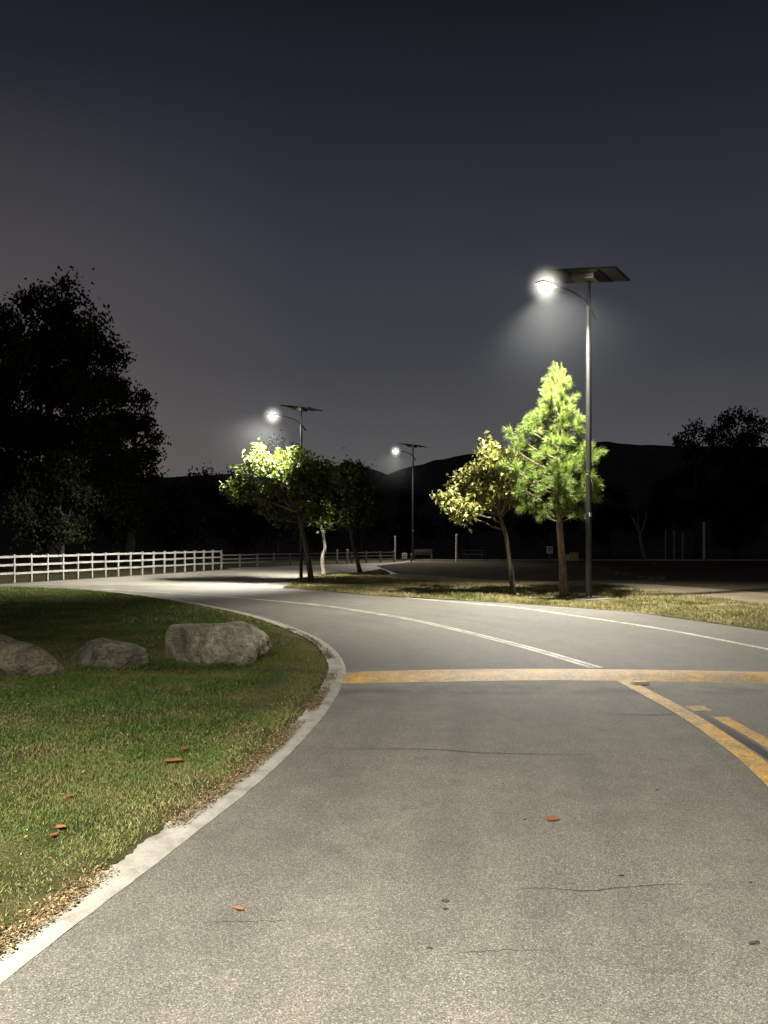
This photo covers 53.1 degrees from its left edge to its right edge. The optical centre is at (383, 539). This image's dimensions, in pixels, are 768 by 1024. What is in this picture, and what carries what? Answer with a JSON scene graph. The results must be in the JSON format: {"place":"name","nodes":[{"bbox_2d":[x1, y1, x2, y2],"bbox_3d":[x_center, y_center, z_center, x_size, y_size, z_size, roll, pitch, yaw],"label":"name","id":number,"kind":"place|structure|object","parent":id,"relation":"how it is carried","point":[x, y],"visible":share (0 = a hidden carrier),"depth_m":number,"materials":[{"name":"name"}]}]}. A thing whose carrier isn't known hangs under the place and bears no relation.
{"place":"outdoors","nodes":[
{"label":"outdoors","id":0,"kind":"place"},
{"bbox_2d":[0,586,328,943],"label":"lawn","id":1,"kind":"structure","parent":0,"point":[115,859],"depth_m":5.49,"materials":[{"name":"plant"}]},
{"bbox_2d":[0,634,67,676],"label":"boulder","id":2,"kind":"object","parent":1,"relation":"on","point":[20,658],"visible":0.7,"depth_m":8.63,"materials":[{"name":"stone"}]},
{"bbox_2d":[66,638,149,668],"bbox_3d":[-3.452,1.475,9.453,1.141,0.490,0.655,0,0,8],"label":"boulder","id":3,"kind":"object","parent":1,"relation":"on","point":[102,652],"visible":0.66,"depth_m":9.24,"materials":[{"name":"stone"}]},
{"bbox_2d":[0,627,336,958],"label":"leaf litter","id":4,"kind":"object","parent":1,"relation":"on","point":[259,758],"visible":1,"depth_m":4.34,"materials":[{"name":"plant"}]},
{"bbox_2d":[159,758,182,761],"bbox_3d":[-1.471,1.529,5.309,0.166,0.015,0.080,-4,-1,-6],"label":"fallen leaf","id":5,"kind":"object","parent":1,"relation":"on","point":[172,759],"visible":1,"depth_m":5.33,"materials":[{"name":"orange plant"}]},
{"bbox_2d":[165,621,269,665],"bbox_3d":[-2.145,1.373,9.735,1.350,0.695,0.830,0,0,0],"label":"boulder","id":6,"kind":"object","parent":1,"relation":"on","point":[244,642],"visible":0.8,"depth_m":9.42,"materials":[{"name":"stone"}]},
{"bbox_2d":[0,465,386,542],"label":"hill","id":7,"kind":"structure","parent":0,"point":[6,531],"depth_m":332.59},
{"bbox_2d":[0,561,624,590],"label":"parking lot","id":8,"kind":"structure","parent":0,"point":[272,577],"depth_m":31.63,"materials":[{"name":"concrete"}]},
{"bbox_2d":[332,447,376,571],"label":"broadleaf tree","id":9,"kind":"object","parent":8,"relation":"on","point":[365,496],"visible":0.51,"depth_m":36.60,"materials":[{"name":"green plant"}]},
{"bbox_2d":[392,443,424,560],"bbox_3d":[1.854,-2.771,56.589,1.844,8.782,2.418,0,0,36],"label":"street lamp","id":10,"kind":"object","parent":8,"relation":"on","point":[413,446],"visible":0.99,"depth_m":56.93,"materials":[{"name":"grey metal"}]},
{"bbox_2d":[0,585,767,1023],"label":"road","id":11,"kind":"structure","parent":0,"point":[350,841],"depth_m":3.90,"materials":[{"name":"grey asphalt"}]},
{"bbox_2d":[546,816,559,819],"bbox_3d":[0.953,1.589,4.366,0.101,0.010,0.049,-1,7,-11],"label":"fallen leaf","id":12,"kind":"object","parent":11,"relation":"on","point":[551,818],"visible":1,"depth_m":4.38,"materials":[{"name":"orange plant"}]},
{"bbox_2d":[342,669,767,682],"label":"speed hump","id":13,"kind":"object","parent":11,"relation":"on","point":[445,675],"visible":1,"depth_m":8.81,"materials":[{"name":"paint"}]},
{"bbox_2d":[630,681,650,684],"bbox_3d":[2.824,1.581,8.470,0.197,0.031,0.107,0,0,-9],"label":"lane marker","id":14,"kind":"object","parent":11,"relation":"on","point":[639,683],"visible":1,"depth_m":8.43,"materials":[{"name":"yellow paint"}]},
{"bbox_2d":[749,940,759,943],"bbox_3d":[1.466,1.593,3.038,0.053,0.011,0.022,0,0,-20],"label":"bark chip","id":15,"kind":"object","parent":11,"relation":"on","point":[754,942],"visible":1,"depth_m":3.03,"materials":[{"name":"wood"}]},
{"bbox_2d":[0,543,767,630],"bbox_3d":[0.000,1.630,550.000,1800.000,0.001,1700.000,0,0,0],"label":"terrain","id":16,"kind":"structure","parent":0,"point":[598,552],"depth_m":77.31,"materials":[{"name":"green plant"}]},
{"bbox_2d":[0,292,52,509],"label":"tall tree","id":17,"kind":"object","parent":16,"relation":"on","point":[15,367],"visible":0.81,"depth_m":43.09,"materials":[{"name":"green plant"}]},
{"bbox_2d":[0,443,104,572],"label":"tree","id":18,"kind":"object","parent":16,"relation":"on","point":[54,502],"visible":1,"depth_m":36.63,"materials":[{"name":"green plant"}]},
{"bbox_2d":[7,266,145,566],"bbox_3d":[-17.949,-7.014,44.969,9.073,17.474,8.758,0,0,0],"label":"tall tree","id":19,"kind":"object","parent":16,"relation":"on","point":[74,349],"visible":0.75,"depth_m":43.45,"materials":[{"name":"green plant"}]},
{"bbox_2d":[0,550,221,582],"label":"rail fence","id":20,"kind":"object","parent":16,"relation":"on","point":[32,564],"visible":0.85,"depth_m":33.08,"materials":[{"name":"white paint"}]},
{"bbox_2d":[87,383,173,565],"bbox_3d":[-15.754,-4.156,48.212,5.245,11.782,6.998,0,0,0],"label":"tall tree","id":21,"kind":"object","parent":16,"relation":"on","point":[134,520],"visible":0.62,"depth_m":47.66,"materials":[{"name":"green plant"}]},
{"bbox_2d":[0,590,345,983],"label":"kerb edging","id":22,"kind":"object","parent":16,"relation":"on","point":[147,854],"visible":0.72,"depth_m":4.01,"materials":[{"name":"concrete"}]},
{"bbox_2d":[181,462,244,559],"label":"tree","id":23,"kind":"object","parent":16,"relation":"on","point":[225,528],"visible":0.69,"depth_m":59.94,"materials":[{"name":"green plant"}]},
{"bbox_2d":[205,463,271,559],"bbox_3d":[-11.261,-2.182,61.216,4.509,7.842,4.936,0,0,25],"label":"tree","id":24,"kind":"object","parent":16,"relation":"on","point":[245,516],"visible":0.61,"depth_m":60.60,"materials":[{"name":"green plant"}]},
{"bbox_2d":[255,430,299,559],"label":"tree","id":25,"kind":"object","parent":16,"relation":"on","point":[275,533],"visible":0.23,"depth_m":60.71,"materials":[{"name":"green plant"}]},
{"bbox_2d":[222,551,394,567],"bbox_3d":[-4.433,1.240,49.309,14.296,0.840,0.426,0,0,-45],"label":"rail fence","id":26,"kind":"object","parent":16,"relation":"on","point":[320,553],"visible":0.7,"depth_m":48.26,"materials":[{"name":"white wood"}]},
{"bbox_2d":[293,457,347,557],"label":"tree","id":27,"kind":"object","parent":16,"relation":"on","point":[315,538],"visible":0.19,"depth_m":65.81,"materials":[{"name":"green plant"}]},
{"bbox_2d":[335,458,396,557],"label":"tree","id":28,"kind":"object","parent":16,"relation":"on","point":[379,527],"visible":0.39,"depth_m":65.19,"materials":[{"name":"green plant"}]},
{"bbox_2d":[394,536,395,560],"bbox_3d":[0.845,0.698,58.500,0.144,1.905,0.137,0,0,0],"label":"post","id":29,"kind":"object","parent":16,"relation":"on","point":[395,546],"visible":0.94,"depth_m":58.45,"materials":[{"name":"grey metal"}]},
{"bbox_2d":[402,553,406,560],"bbox_3d":[1.507,1.327,56.483,0.380,0.646,0.093,0,0,0],"label":"sign","id":30,"kind":"object","parent":16,"relation":"on","point":[404,556],"visible":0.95,"depth_m":56.45,"materials":[{"name":"metal"}]},
{"bbox_2d":[414,549,431,558],"bbox_3d":[2.998,1.175,60.022,1.600,0.850,0.405,0,0,-6],"label":"bench","id":31,"kind":"object","parent":16,"relation":"on","point":[423,550],"visible":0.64,"depth_m":60.15,"materials":[{"name":"metal"}]},
{"bbox_2d":[438,480,500,556],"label":"tree","id":32,"kind":"object","parent":16,"relation":"on","point":[450,529],"visible":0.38,"depth_m":71.89,"materials":[{"name":"green plant"}]},
{"bbox_2d":[460,550,486,558],"bbox_3d":[6.933,1.227,60.000,1.800,0.773,1.620,0,0,-11],"label":"picnic table","id":33,"kind":"object","parent":16,"relation":"on","point":[478,554],"visible":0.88,"depth_m":59.57,"materials":[{"name":"wood"}]},
{"bbox_2d":[506,483,585,556],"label":"tree","id":34,"kind":"object","parent":16,"relation":"on","point":[527,528],"visible":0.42,"depth_m":71.90,"materials":[{"name":"green plant"}]},
{"bbox_2d":[414,559,767,560],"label":"kerb","id":35,"kind":"structure","parent":16,"relation":"on","point":[597,559],"depth_m":57.66,"materials":[{"name":"concrete"}]},
{"bbox_2d":[630,510,646,558],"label":"bare tree","id":36,"kind":"object","parent":16,"relation":"on","point":[641,543],"visible":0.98,"depth_m":59.94,"materials":[{"name":"brown plant"}]},
{"bbox_2d":[673,530,674,558],"bbox_3d":[22.478,0.465,59.500,0.156,2.371,0.148,0,0,0],"label":"post","id":37,"kind":"object","parent":16,"relation":"on","point":[673,544],"visible":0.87,"depth_m":59.45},
{"bbox_2d":[682,533,683,558],"bbox_3d":[23.139,0.564,59.500,0.168,2.173,0.160,0,0,0],"label":"post","id":38,"kind":"object","parent":16,"relation":"on","point":[682,545],"visible":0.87,"depth_m":59.45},
{"bbox_2d":[660,418,722,558],"bbox_3d":[25.878,-4.101,63.610,5.293,11.675,6.290,0,0,28],"label":"tall tree","id":39,"kind":"object","parent":16,"relation":"on","point":[690,510],"visible":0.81,"depth_m":63.08,"materials":[{"name":"green plant"}]},
{"bbox_2d":[703,521,704,558],"bbox_3d":[24.583,0.140,59.000,0.204,3.021,0.194,0,0,0],"label":"post","id":40,"kind":"object","parent":16,"relation":"on","point":[703,539],"visible":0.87,"depth_m":58.95,"materials":[{"name":"grey metal"}]},
{"bbox_2d":[691,405,767,558],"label":"tall tree","id":41,"kind":"object","parent":16,"relation":"on","point":[736,483],"visible":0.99,"depth_m":61.05,"materials":[{"name":"green plant"}]},
{"bbox_2d":[752,422,767,511],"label":"tall tree","id":42,"kind":"object","parent":16,"relation":"on","point":[766,425],"visible":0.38,"depth_m":61.17,"materials":[{"name":"green plant"}]},
{"bbox_2d":[0,0,767,476],"label":"sky","id":43,"kind":"structure","parent":0,"point":[351,211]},
{"bbox_2d":[190,441,767,545],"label":"hill","id":44,"kind":"structure","parent":0,"point":[631,466],"depth_m":224.94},
{"bbox_2d":[283,569,767,630],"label":"verge","id":45,"kind":"structure","parent":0,"point":[699,606],"depth_m":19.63,"materials":[{"name":"green plant"}]},
{"bbox_2d":[219,438,345,581],"bbox_3d":[-4.112,-1.155,29.849,5.416,5.596,2.352,0,0,26],"label":"broadleaf tree","id":46,"kind":"object","parent":45,"relation":"on","point":[292,473],"visible":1,"depth_m":29.42,"materials":[{"name":"green plant"}]},
{"bbox_2d":[267,405,321,580],"bbox_3d":[-3.525,-1.871,30.174,1.464,6.973,1.920,0,0,36],"label":"street lamp","id":47,"kind":"object","parent":45,"relation":"on","point":[301,409],"visible":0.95,"depth_m":30.44,"materials":[{"name":"grey metal"}]},
{"bbox_2d":[304,455,358,575],"bbox_3d":[-2.609,-0.992,33.378,2.781,5.216,2.943,0,0,32],"label":"broadleaf tree","id":48,"kind":"object","parent":45,"relation":"on","point":[340,502],"visible":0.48,"depth_m":33.17,"materials":[{"name":"green plant"}]},
{"bbox_2d":[429,430,534,594],"bbox_3d":[2.842,-0.785,22.037,3.110,4.784,2.275,0,0,0],"label":"broadleaf tree","id":49,"kind":"object","parent":45,"relation":"on","point":[491,492],"visible":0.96,"depth_m":21.79,"materials":[{"name":"green plant"}]},
{"bbox_2d":[498,360,606,596],"bbox_3d":[4.548,-1.683,21.109,3.146,6.581,3.253,0,0,20],"label":"pine tree","id":50,"kind":"object","parent":45,"relation":"on","point":[566,487],"visible":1,"depth_m":21.00,"materials":[{"name":"green plant"}]},
{"bbox_2d":[535,266,629,600],"bbox_3d":[5.114,-2.771,19.889,1.844,8.782,2.418,0,0,36],"label":"street lamp","id":51,"kind":"object","parent":45,"relation":"on","point":[588,275],"visible":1,"depth_m":20.23,"materials":[{"name":"grey metal"}]},
{"bbox_2d":[378,561,767,592],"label":"field","id":52,"kind":"structure","parent":0,"point":[750,576],"depth_m":38.31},
{"bbox_2d":[455,534,457,561],"bbox_3d":[5.242,0.641,55.500,0.180,2.018,0.171,0,0,0],"label":"post","id":53,"kind":"object","parent":52,"relation":"on","point":[456,560],"visible":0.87,"depth_m":55.48,"materials":[{"name":"grey metal"}]},
{"bbox_2d":[547,546,552,560],"bbox_3d":[12.071,1.074,55.983,0.460,1.152,0.093,0,0,0],"label":"sign","id":54,"kind":"object","parent":52,"relation":"on","point":[549,550],"visible":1,"depth_m":55.95,"materials":[{"name":"metal"}]},
{"bbox_2d":[569,552,578,560],"bbox_3d":[14.092,1.286,57.000,0.594,0.628,0.495,0,0,-6],"label":"utility box","id":55,"kind":"object","parent":52,"relation":"on","point":[573,556],"visible":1,"depth_m":56.79,"materials":[{"name":"yellow paint"}]},
{"bbox_2d":[647,575,666,579],"bbox_3d":[10.851,1.636,30.649,0.720,0.388,0.816,0,0,41],"label":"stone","id":56,"kind":"object","parent":52,"relation":"on","point":[661,577],"visible":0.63,"depth_m":30.52,"materials":[{"name":"grey stone"}]},
{"bbox_2d":[379,574,767,603],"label":"dirt path","id":57,"kind":"structure","parent":0,"point":[758,597],"depth_m":26.07,"materials":[{"name":"beige soil"}]},
{"bbox_2d":[665,529,665,558],"bbox_3d":[21.817,0.431,59.500,0.144,2.437,0.137,0,0,0],"label":"post","id":58,"kind":"object","parent":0,"point":[665,543],"visible":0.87,"depth_m":59.45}
]}

